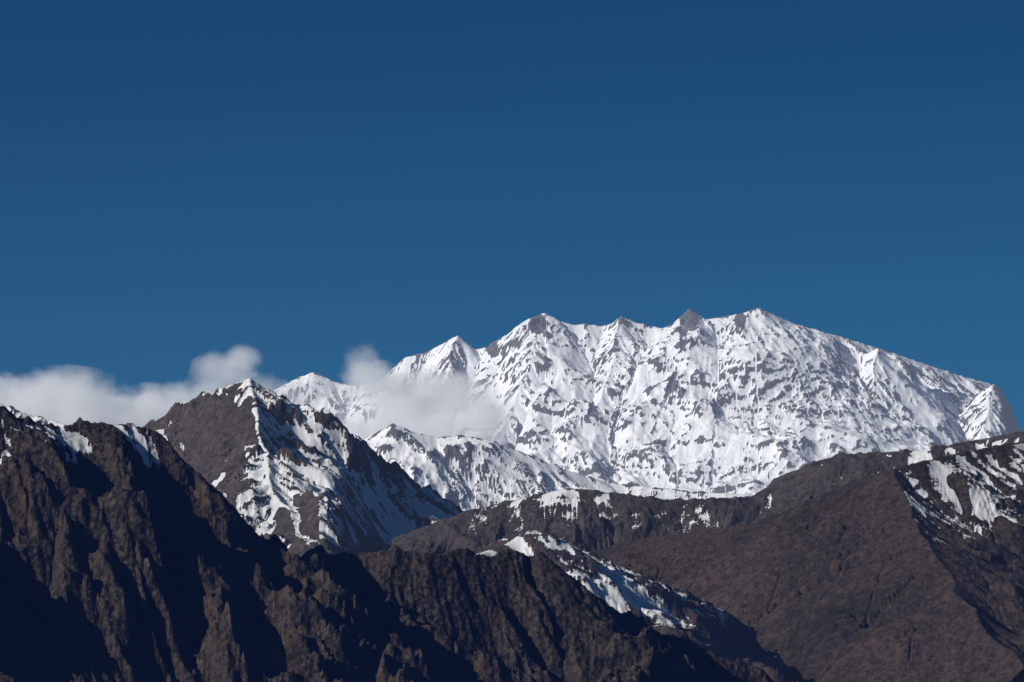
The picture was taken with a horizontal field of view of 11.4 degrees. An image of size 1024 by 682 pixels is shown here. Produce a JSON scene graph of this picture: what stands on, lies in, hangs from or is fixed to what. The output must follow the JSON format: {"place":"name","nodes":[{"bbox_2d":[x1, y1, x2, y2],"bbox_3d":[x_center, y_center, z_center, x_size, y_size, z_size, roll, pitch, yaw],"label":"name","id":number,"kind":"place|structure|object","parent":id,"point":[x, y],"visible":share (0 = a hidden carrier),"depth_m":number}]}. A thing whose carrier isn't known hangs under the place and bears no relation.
{"place":"outdoors","nodes":[
{"label":"outdoors","id":0,"kind":"place"},
{"bbox_2d":[0,378,462,556],"bbox_3d":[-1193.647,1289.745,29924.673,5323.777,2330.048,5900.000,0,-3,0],"label":"mountain peak","id":1,"kind":"structure","parent":0,"point":[299,480],"depth_m":29494.35},
{"bbox_2d":[0,406,798,681],"bbox_3d":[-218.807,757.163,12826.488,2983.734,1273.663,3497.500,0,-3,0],"label":"mountain","id":2,"kind":"structure","parent":0,"point":[135,554],"depth_m":13087.65},
{"bbox_2d":[0,0,1023,431],"label":"sky","id":3,"kind":"structure","parent":0,"point":[196,196]},
{"bbox_2d":[364,423,752,510],"bbox_3d":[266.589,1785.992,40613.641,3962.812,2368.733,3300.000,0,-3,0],"label":"snowy ridge","id":4,"kind":"structure","parent":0,"point":[464,473],"depth_m":41690.09},
{"bbox_2d":[475,529,784,681],"bbox_3d":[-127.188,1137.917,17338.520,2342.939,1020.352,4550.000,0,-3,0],"label":"snow band","id":5,"kind":"object","parent":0,"point":[661,608],"visible":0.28,"depth_m":17828.00},
{"bbox_2d":[273,307,1021,494],"bbox_3d":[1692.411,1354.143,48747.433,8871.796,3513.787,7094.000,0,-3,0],"label":"mountain","id":6,"kind":"structure","parent":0,"point":[753,401],"depth_m":49141.61},
{"bbox_2d":[392,431,1023,554],"bbox_3d":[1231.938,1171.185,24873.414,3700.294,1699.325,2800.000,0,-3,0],"label":"mountain ridge","id":7,"kind":"structure","parent":0,"point":[586,520],"depth_m":25845.50},
{"bbox_2d":[594,441,1023,681],"bbox_3d":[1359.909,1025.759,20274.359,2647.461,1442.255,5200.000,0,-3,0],"label":"mountain slope","id":8,"kind":"structure","parent":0,"point":[913,572],"depth_m":19245.08}
]}

